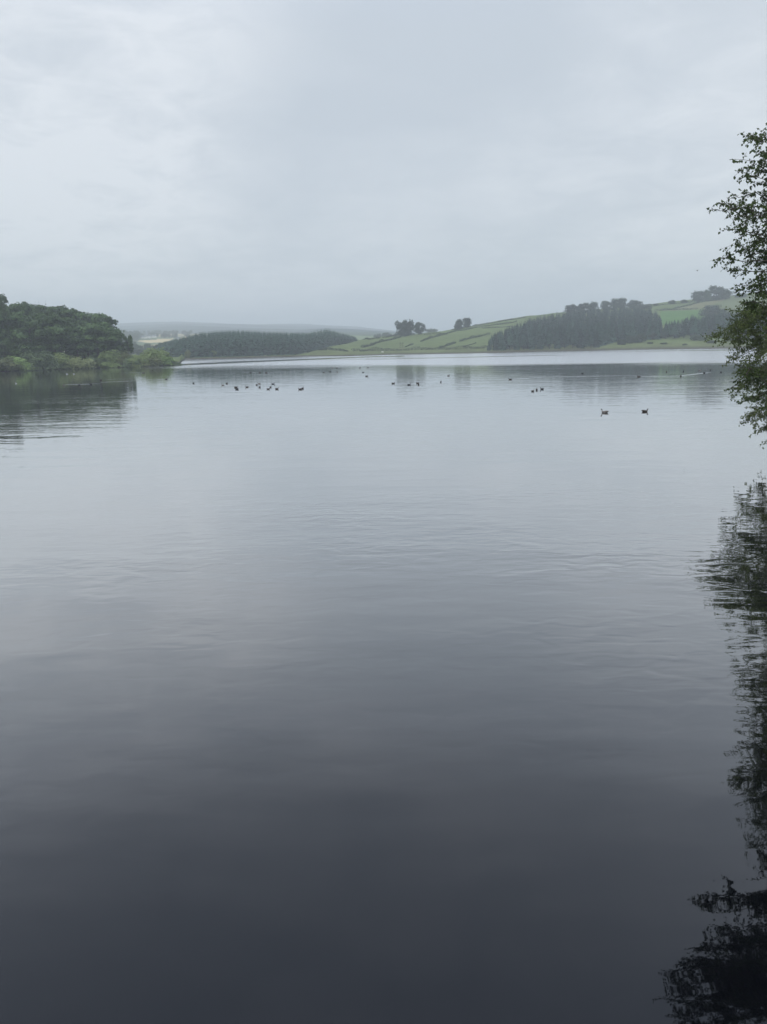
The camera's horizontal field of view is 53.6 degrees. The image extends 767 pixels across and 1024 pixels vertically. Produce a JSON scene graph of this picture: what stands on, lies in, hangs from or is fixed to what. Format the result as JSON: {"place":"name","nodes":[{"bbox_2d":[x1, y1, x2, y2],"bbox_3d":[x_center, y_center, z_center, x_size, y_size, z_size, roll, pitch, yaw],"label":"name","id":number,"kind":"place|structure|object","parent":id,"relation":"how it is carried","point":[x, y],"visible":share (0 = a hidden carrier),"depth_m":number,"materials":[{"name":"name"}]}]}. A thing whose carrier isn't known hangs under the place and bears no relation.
{"place":"outdoors","nodes":[
{"label":"outdoors","id":0,"kind":"place"},
{"bbox_2d":[0,348,766,1023],"bbox_3d":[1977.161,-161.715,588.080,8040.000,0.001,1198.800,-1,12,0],"label":"water","id":1,"kind":"structure","parent":0,"point":[340,690],"depth_m":13.49,"materials":[{"name":"liquid"}]},
{"bbox_2d":[69,367,710,412],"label":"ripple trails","id":2,"kind":"object","parent":1,"relation":"on","point":[474,381],"visible":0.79,"depth_m":136.66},
{"bbox_2d":[0,293,766,371],"bbox_3d":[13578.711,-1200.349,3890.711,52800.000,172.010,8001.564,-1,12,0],"label":"ground","id":3,"kind":"structure","parent":0,"point":[400,343],"depth_m":727.55,"materials":[{"name":"plant"}]},
{"bbox_2d":[0,294,12,357],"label":"broadleaf tree","id":4,"kind":"object","parent":3,"relation":"on","point":[4,312],"visible":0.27,"depth_m":288.62,"materials":[{"name":"green wood"}]},
{"bbox_2d":[0,314,24,352],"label":"broadleaf tree","id":5,"kind":"object","parent":3,"relation":"on","point":[2,330],"visible":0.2,"depth_m":284.13,"materials":[{"name":"green wood"}]},
{"bbox_2d":[0,357,25,370],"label":"bush","id":6,"kind":"object","parent":3,"relation":"on","point":[5,364],"visible":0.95,"depth_m":266.29,"materials":[{"name":"green plant"}]},
{"bbox_2d":[1,303,26,328],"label":"broadleaf tree","id":7,"kind":"object","parent":3,"relation":"on","point":[14,306],"visible":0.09,"depth_m":330.98,"materials":[{"name":"green wood"}]},
{"bbox_2d":[1,311,28,328],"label":"broadleaf tree","id":8,"kind":"object","parent":3,"relation":"on","point":[18,313],"visible":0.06,"depth_m":305.01,"materials":[{"name":"green wood"}]},
{"bbox_2d":[3,324,26,357],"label":"broadleaf tree","id":9,"kind":"object","parent":3,"relation":"on","point":[5,326],"visible":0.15,"depth_m":288.84,"materials":[{"name":"green wood"}]},
{"bbox_2d":[4,355,29,369],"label":"bush","id":10,"kind":"object","parent":3,"relation":"on","point":[22,362],"visible":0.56,"depth_m":270.23,"materials":[{"name":"green plant"}]},
{"bbox_2d":[6,304,34,325],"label":"broadleaf tree","id":11,"kind":"object","parent":3,"relation":"on","point":[23,311],"visible":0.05,"depth_m":334.76,"materials":[{"name":"green wood"}]},
{"bbox_2d":[10,339,36,361],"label":"broadleaf tree","id":12,"kind":"object","parent":3,"relation":"on","point":[21,342],"visible":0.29,"depth_m":286.54,"materials":[{"name":"green wood"}]},
{"bbox_2d":[0,314,56,356],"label":"broadleaf tree","id":13,"kind":"object","parent":3,"relation":"on","point":[18,321],"visible":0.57,"depth_m":286.35,"materials":[{"name":"green wood"}]},
{"bbox_2d":[19,362,39,370],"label":"bush","id":14,"kind":"object","parent":3,"relation":"on","point":[27,367],"visible":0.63,"depth_m":271.16,"materials":[{"name":"green plant"}]},
{"bbox_2d":[20,304,47,327],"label":"broadleaf tree","id":15,"kind":"object","parent":3,"relation":"on","point":[28,310],"visible":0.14,"depth_m":329.01,"materials":[{"name":"green wood"}]},
{"bbox_2d":[18,349,63,370],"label":"bush","id":16,"kind":"object","parent":3,"relation":"on","point":[42,361],"visible":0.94,"depth_m":274.53,"materials":[{"name":"green plant"}]},
{"bbox_2d":[36,305,62,354],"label":"broadleaf tree","id":17,"kind":"object","parent":3,"relation":"on","point":[40,308],"visible":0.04,"depth_m":334.11,"materials":[{"name":"green wood"}]},
{"bbox_2d":[24,313,77,351],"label":"broadleaf tree","id":18,"kind":"object","parent":3,"relation":"on","point":[57,330],"visible":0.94,"depth_m":287.83,"materials":[{"name":"green wood"}]},
{"bbox_2d":[41,305,77,355],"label":"broadleaf tree","id":19,"kind":"object","parent":3,"relation":"on","point":[59,310],"visible":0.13,"depth_m":333.32,"materials":[{"name":"green wood"}]},
{"bbox_2d":[54,352,72,368],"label":"bush","id":20,"kind":"object","parent":3,"relation":"on","point":[62,359],"visible":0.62,"depth_m":282.74,"materials":[{"name":"green plant"}]},
{"bbox_2d":[59,364,74,368],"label":"bush","id":21,"kind":"object","parent":3,"relation":"on","point":[66,366],"visible":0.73,"depth_m":282.19,"materials":[{"name":"green plant"}]},
{"bbox_2d":[50,317,85,354],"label":"broadleaf tree","id":22,"kind":"object","parent":3,"relation":"on","point":[71,321],"visible":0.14,"depth_m":298.21,"materials":[{"name":"green wood"}]},
{"bbox_2d":[60,310,80,355],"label":"broadleaf tree","id":23,"kind":"object","parent":3,"relation":"on","point":[64,316],"visible":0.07,"depth_m":338.01,"materials":[{"name":"green wood"}]},
{"bbox_2d":[57,326,96,357],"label":"broadleaf tree","id":24,"kind":"object","parent":3,"relation":"on","point":[79,345],"visible":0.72,"depth_m":294.65,"materials":[{"name":"green wood"}]},
{"bbox_2d":[69,316,90,358],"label":"broadleaf tree","id":25,"kind":"object","parent":3,"relation":"on","point":[83,320],"visible":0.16,"depth_m":336.49,"materials":[{"name":"green wood"}]},
{"bbox_2d":[65,356,96,368],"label":"bush","id":26,"kind":"object","parent":3,"relation":"on","point":[80,363],"visible":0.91,"depth_m":282.01,"materials":[{"name":"green plant"}]},
{"bbox_2d":[64,339,107,356],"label":"broadleaf tree","id":27,"kind":"object","parent":3,"relation":"on","point":[89,351],"visible":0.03,"depth_m":306.79,"materials":[{"name":"green wood"}]},
{"bbox_2d":[72,312,112,357],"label":"broadleaf tree","id":28,"kind":"object","parent":3,"relation":"on","point":[82,315],"visible":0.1,"depth_m":336.68,"materials":[{"name":"green wood"}]},
{"bbox_2d":[86,355,101,367],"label":"bush","id":29,"kind":"object","parent":3,"relation":"on","point":[95,359],"visible":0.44,"depth_m":291.60,"materials":[{"name":"green plant"}]},
{"bbox_2d":[75,321,125,356],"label":"broadleaf tree","id":30,"kind":"object","parent":3,"relation":"on","point":[99,331],"visible":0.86,"depth_m":298.98,"materials":[{"name":"green wood"}]},
{"bbox_2d":[88,316,116,327],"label":"broadleaf tree","id":31,"kind":"object","parent":3,"relation":"on","point":[97,319],"visible":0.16,"depth_m":335.09,"materials":[{"name":"green wood"}]},
{"bbox_2d":[100,362,120,367],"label":"bush","id":32,"kind":"object","parent":3,"relation":"on","point":[109,365],"visible":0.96,"depth_m":292.71,"materials":[{"name":"green plant"}]},
{"bbox_2d":[98,349,123,362],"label":"bush","id":33,"kind":"object","parent":3,"relation":"on","point":[108,356],"visible":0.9,"depth_m":296.88,"materials":[{"name":"green plant"}]},
{"bbox_2d":[101,316,123,354],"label":"broadleaf tree","id":34,"kind":"object","parent":3,"relation":"on","point":[109,319],"visible":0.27,"depth_m":307.46,"materials":[{"name":"green wood"}]},
{"bbox_2d":[113,351,132,364],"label":"bush","id":35,"kind":"object","parent":3,"relation":"on","point":[126,355],"visible":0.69,"depth_m":299.19,"materials":[{"name":"green plant"}]},
{"bbox_2d":[118,334,128,357],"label":"broadleaf tree","id":36,"kind":"object","parent":3,"relation":"on","point":[125,344],"visible":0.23,"depth_m":313.97,"materials":[{"name":"green wood"}]},
{"bbox_2d":[123,334,133,354],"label":"sapling","id":37,"kind":"object","parent":3,"relation":"on","point":[130,347],"visible":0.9,"depth_m":309.99,"materials":[{"name":"green wood"}]},
{"bbox_2d":[122,356,140,366],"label":"bush","id":38,"kind":"object","parent":3,"relation":"on","point":[128,364],"visible":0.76,"depth_m":297.69,"materials":[{"name":"green plant"}]},
{"bbox_2d":[133,344,143,350],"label":"broadleaf tree","id":39,"kind":"object","parent":3,"relation":"on","point":[137,346],"visible":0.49,"depth_m":779.61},
{"bbox_2d":[128,354,149,366],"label":"bush","id":40,"kind":"object","parent":3,"relation":"on","point":[142,358],"visible":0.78,"depth_m":298.46,"materials":[{"name":"green plant"}]},
{"bbox_2d":[140,356,163,366],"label":"bush","id":41,"kind":"object","parent":3,"relation":"on","point":[154,361],"visible":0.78,"depth_m":300.25,"materials":[{"name":"green plant"}]},
{"bbox_2d":[140,347,172,365],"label":"bush","id":42,"kind":"object","parent":3,"relation":"on","point":[153,353],"visible":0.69,"depth_m":305.80,"materials":[{"name":"green plant"}]},
{"bbox_2d":[160,355,176,365],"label":"bush","id":43,"kind":"object","parent":3,"relation":"on","point":[167,362],"visible":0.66,"depth_m":306.67,"materials":[{"name":"green plant"}]},
{"bbox_2d":[168,360,180,365],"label":"bush","id":44,"kind":"object","parent":3,"relation":"on","point":[175,362],"visible":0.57,"depth_m":310.19,"materials":[{"name":"green plant"}]},
{"bbox_2d":[184,350,191,357],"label":"bush","id":45,"kind":"object","parent":3,"relation":"on","point":[188,354],"visible":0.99,"depth_m":505.56,"materials":[{"name":"green plant"}]},
{"bbox_2d":[157,329,357,357],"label":"conifer wood","id":46,"kind":"object","parent":3,"relation":"on","point":[236,343],"visible":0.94,"depth_m":545.77,"materials":[{"name":"green plant"}]},
{"bbox_2d":[319,347,347,351],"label":"hedge","id":47,"kind":"object","parent":3,"relation":"on","point":[329,348],"visible":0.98,"depth_m":566.42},
{"bbox_2d":[360,334,408,347],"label":"hedge","id":48,"kind":"object","parent":3,"relation":"on","point":[374,343],"visible":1,"depth_m":664.53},
{"bbox_2d":[362,333,414,339],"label":"hedge","id":49,"kind":"object","parent":3,"relation":"on","point":[384,337],"visible":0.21,"depth_m":712.40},
{"bbox_2d":[394,320,408,334],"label":"broadleaf tree","id":50,"kind":"object","parent":3,"relation":"on","point":[402,327],"visible":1,"depth_m":723.17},
{"bbox_2d":[404,319,414,335],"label":"broadleaf tree","id":51,"kind":"object","parent":3,"relation":"on","point":[409,324],"visible":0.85,"depth_m":727.40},
{"bbox_2d":[351,345,485,350],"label":"hedge","id":52,"kind":"object","parent":3,"relation":"on","point":[437,348],"visible":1,"depth_m":572.17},
{"bbox_2d":[414,322,425,334],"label":"broadleaf tree","id":53,"kind":"object","parent":3,"relation":"on","point":[419,329],"visible":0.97,"depth_m":745.55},
{"bbox_2d":[424,328,437,332],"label":"broadleaf tree","id":54,"kind":"object","parent":3,"relation":"on","point":[431,330],"visible":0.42,"depth_m":1116.83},
{"bbox_2d":[420,333,447,341],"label":"hedge","id":55,"kind":"object","parent":3,"relation":"on","point":[430,337],"visible":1,"depth_m":694.91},
{"bbox_2d":[453,319,463,328],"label":"broadleaf tree","id":56,"kind":"object","parent":3,"relation":"on","point":[459,323],"visible":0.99,"depth_m":779.79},
{"bbox_2d":[462,317,471,327],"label":"broadleaf tree","id":57,"kind":"object","parent":3,"relation":"on","point":[467,321],"visible":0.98,"depth_m":790.55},
{"bbox_2d":[424,320,516,334],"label":"hedge","id":58,"kind":"object","parent":3,"relation":"on","point":[472,327],"visible":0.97,"depth_m":769.98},
{"bbox_2d":[459,332,489,341],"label":"hedge","id":59,"kind":"object","parent":3,"relation":"on","point":[473,336],"visible":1,"depth_m":660.54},
{"bbox_2d":[451,316,524,329],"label":"hedge","id":60,"kind":"object","parent":3,"relation":"on","point":[491,322],"visible":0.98,"depth_m":816.53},
{"bbox_2d":[492,332,498,350],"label":"conifer tree","id":61,"kind":"object","parent":3,"relation":"on","point":[495,346],"visible":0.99,"depth_m":555.66,"materials":[{"name":"green plant"}]},
{"bbox_2d":[498,330,506,350],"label":"conifer tree","id":62,"kind":"object","parent":3,"relation":"on","point":[501,347],"visible":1,"depth_m":557.31,"materials":[{"name":"green plant"}]},
{"bbox_2d":[504,333,509,348],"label":"conifer tree","id":63,"kind":"object","parent":3,"relation":"on","point":[505,338],"visible":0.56,"depth_m":566.92,"materials":[{"name":"green plant"}]},
{"bbox_2d":[505,329,516,345],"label":"conifer tree","id":64,"kind":"object","parent":3,"relation":"on","point":[509,340],"visible":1,"depth_m":558.34,"materials":[{"name":"green plant"}]},
{"bbox_2d":[513,333,519,349],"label":"conifer tree","id":65,"kind":"object","parent":3,"relation":"on","point":[515,347],"visible":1,"depth_m":561.29,"materials":[{"name":"green plant"}]},
{"bbox_2d":[519,330,527,349],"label":"conifer tree","id":66,"kind":"object","parent":3,"relation":"on","point":[523,340],"visible":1,"depth_m":561.95,"materials":[{"name":"green plant"}]},
{"bbox_2d":[521,327,528,348],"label":"conifer tree","id":67,"kind":"object","parent":3,"relation":"on","point":[526,346],"visible":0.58,"depth_m":570.27,"materials":[{"name":"green plant"}]},
{"bbox_2d":[529,327,535,349],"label":"conifer tree","id":68,"kind":"object","parent":3,"relation":"on","point":[531,345],"visible":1,"depth_m":564.18,"materials":[{"name":"green plant"}]},
{"bbox_2d":[536,332,543,348],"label":"conifer tree","id":69,"kind":"object","parent":3,"relation":"on","point":[540,345],"visible":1,"depth_m":565.48,"materials":[{"name":"green plant"}]},
{"bbox_2d":[554,328,560,348],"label":"conifer tree","id":70,"kind":"object","parent":3,"relation":"on","point":[557,345],"visible":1,"depth_m":566.52,"materials":[{"name":"green plant"}]},
{"bbox_2d":[564,304,578,312],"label":"broadleaf tree","id":71,"kind":"object","parent":3,"relation":"on","point":[572,307],"visible":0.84,"depth_m":863.60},
{"bbox_2d":[568,327,578,347],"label":"conifer tree","id":72,"kind":"object","parent":3,"relation":"on","point":[572,339],"visible":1,"depth_m":567.39,"materials":[{"name":"green plant"}]},
{"bbox_2d":[576,327,585,348],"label":"conifer tree","id":73,"kind":"object","parent":3,"relation":"on","point":[581,344],"visible":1,"depth_m":568.98,"materials":[{"name":"green plant"}]},
{"bbox_2d":[577,302,591,312],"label":"broadleaf tree","id":74,"kind":"object","parent":3,"relation":"on","point":[582,306],"visible":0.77,"depth_m":870.96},
{"bbox_2d":[587,301,597,311],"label":"broadleaf tree","id":75,"kind":"object","parent":3,"relation":"on","point":[593,305],"visible":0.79,"depth_m":878.57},
{"bbox_2d":[593,329,599,347],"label":"conifer tree","id":76,"kind":"object","parent":3,"relation":"on","point":[596,344],"visible":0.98,"depth_m":572.59,"materials":[{"name":"green plant"}]},
{"bbox_2d":[600,300,613,310],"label":"broadleaf tree","id":77,"kind":"object","parent":3,"relation":"on","point":[606,304],"visible":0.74,"depth_m":896.51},
{"bbox_2d":[610,298,620,309],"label":"broadleaf tree","id":78,"kind":"object","parent":3,"relation":"on","point":[614,301],"visible":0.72,"depth_m":905.18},
{"bbox_2d":[616,339,625,344],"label":"bush","id":79,"kind":"object","parent":3,"relation":"on","point":[620,342],"visible":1,"depth_m":584.50,"materials":[{"name":"green plant"}]},
{"bbox_2d":[617,297,626,308],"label":"broadleaf tree","id":80,"kind":"object","parent":3,"relation":"on","point":[622,301],"visible":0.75,"depth_m":912.97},
{"bbox_2d":[511,305,739,330],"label":"conifer mass","id":81,"kind":"object","parent":3,"relation":"on","point":[638,315],"visible":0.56,"depth_m":726.66,"materials":[{"name":"green plant"}]},
{"bbox_2d":[625,335,638,342],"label":"bush","id":82,"kind":"object","parent":3,"relation":"on","point":[630,339],"visible":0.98,"depth_m":593.04,"materials":[{"name":"green plant"}]},
{"bbox_2d":[626,300,642,308],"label":"broadleaf tree","id":83,"kind":"object","parent":3,"relation":"on","point":[632,304],"visible":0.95,"depth_m":914.78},
{"bbox_2d":[633,333,647,342],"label":"bush","id":84,"kind":"object","parent":3,"relation":"on","point":[641,337],"visible":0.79,"depth_m":597.07,"materials":[{"name":"green plant"}]},
{"bbox_2d":[637,304,652,308],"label":"broadleaf tree","id":85,"kind":"object","parent":3,"relation":"on","point":[645,306],"visible":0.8,"depth_m":917.72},
{"bbox_2d":[645,321,651,339],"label":"conifer tree","id":86,"kind":"object","parent":3,"relation":"on","point":[649,333],"visible":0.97,"depth_m":610.67,"materials":[{"name":"green plant"}]},
{"bbox_2d":[645,333,656,339],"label":"bush","id":87,"kind":"object","parent":3,"relation":"on","point":[652,335],"visible":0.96,"depth_m":609.21,"materials":[{"name":"green plant"}]},
{"bbox_2d":[654,320,660,338],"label":"conifer tree","id":88,"kind":"object","parent":3,"relation":"on","point":[658,331],"visible":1,"depth_m":609.17,"materials":[{"name":"green plant"}]},
{"bbox_2d":[662,321,668,338],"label":"conifer tree","id":89,"kind":"object","parent":3,"relation":"on","point":[665,331],"visible":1,"depth_m":607.65,"materials":[{"name":"green plant"}]},
{"bbox_2d":[670,322,679,334],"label":"conifer tree","id":90,"kind":"object","parent":3,"relation":"on","point":[674,331],"visible":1,"depth_m":606.00,"materials":[{"name":"green plant"}]},
{"bbox_2d":[660,307,697,310],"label":"hedge","id":91,"kind":"object","parent":3,"relation":"on","point":[678,309],"visible":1,"depth_m":864.47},
{"bbox_2d":[679,320,689,334],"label":"conifer tree","id":92,"kind":"object","parent":3,"relation":"on","point":[684,329],"visible":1,"depth_m":604.38,"materials":[{"name":"green plant"}]},
{"bbox_2d":[688,318,693,331],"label":"conifer tree","id":93,"kind":"object","parent":3,"relation":"on","point":[690,325],"visible":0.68,"depth_m":611.90,"materials":[{"name":"green plant"}]},
{"bbox_2d":[657,297,729,310],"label":"hedge","id":94,"kind":"object","parent":3,"relation":"on","point":[701,301],"visible":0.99,"depth_m":911.30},
{"bbox_2d":[689,334,698,339],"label":"bush","id":95,"kind":"object","parent":3,"relation":"on","point":[694,337],"visible":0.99,"depth_m":584.64,"materials":[{"name":"green plant"}]},
{"bbox_2d":[690,318,699,333],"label":"conifer tree","id":96,"kind":"object","parent":3,"relation":"on","point":[695,328],"visible":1,"depth_m":602.36,"materials":[{"name":"green plant"}]},
{"bbox_2d":[691,290,705,301],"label":"broadleaf tree","id":97,"kind":"object","parent":3,"relation":"on","point":[696,297],"visible":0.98,"depth_m":943.50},
{"bbox_2d":[697,319,703,335],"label":"conifer tree","id":98,"kind":"object","parent":3,"relation":"on","point":[700,327],"visible":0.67,"depth_m":611.80,"materials":[{"name":"green plant"}]},
{"bbox_2d":[698,336,705,340],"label":"bush","id":99,"kind":"object","parent":3,"relation":"on","point":[700,338],"visible":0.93,"depth_m":580.75,"materials":[{"name":"green plant"}]},
{"bbox_2d":[703,289,711,300],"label":"broadleaf tree","id":100,"kind":"object","parent":3,"relation":"on","point":[707,296],"visible":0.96,"depth_m":946.75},
{"bbox_2d":[697,304,724,316],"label":"broadleaf tree","id":101,"kind":"object","parent":3,"relation":"on","point":[711,310],"visible":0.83,"depth_m":770.63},
{"bbox_2d":[707,320,716,336],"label":"conifer tree","id":102,"kind":"object","parent":3,"relation":"on","point":[711,329],"visible":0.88,"depth_m":600.10,"materials":[{"name":"green plant"}]},
{"bbox_2d":[708,285,727,299],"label":"broadleaf tree","id":103,"kind":"object","parent":3,"relation":"on","point":[718,292],"visible":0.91,"depth_m":952.67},
{"bbox_2d":[717,317,722,331],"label":"conifer tree","id":104,"kind":"object","parent":3,"relation":"on","point":[720,323],"visible":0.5,"depth_m":597.76,"materials":[{"name":"green plant"}]},
{"bbox_2d":[719,288,734,298],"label":"broadleaf tree","id":105,"kind":"object","parent":3,"relation":"on","point":[729,292],"visible":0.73,"depth_m":955.74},
{"bbox_2d":[702,252,766,448],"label":"alder tree","id":106,"kind":"object","parent":3,"relation":"on","point":[741,324],"visible":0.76,"depth_m":37.18,"materials":[{"name":"green plant"}]},
{"bbox_2d":[706,123,766,410],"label":"birch tree","id":107,"kind":"object","parent":3,"relation":"on","point":[761,279],"visible":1,"depth_m":13.14,"materials":[{"name":"green plant"}]},
{"bbox_2d":[0,0,766,331],"label":"sky","id":108,"kind":"structure","parent":0,"point":[376,164],"materials":[{"name":"grey"}]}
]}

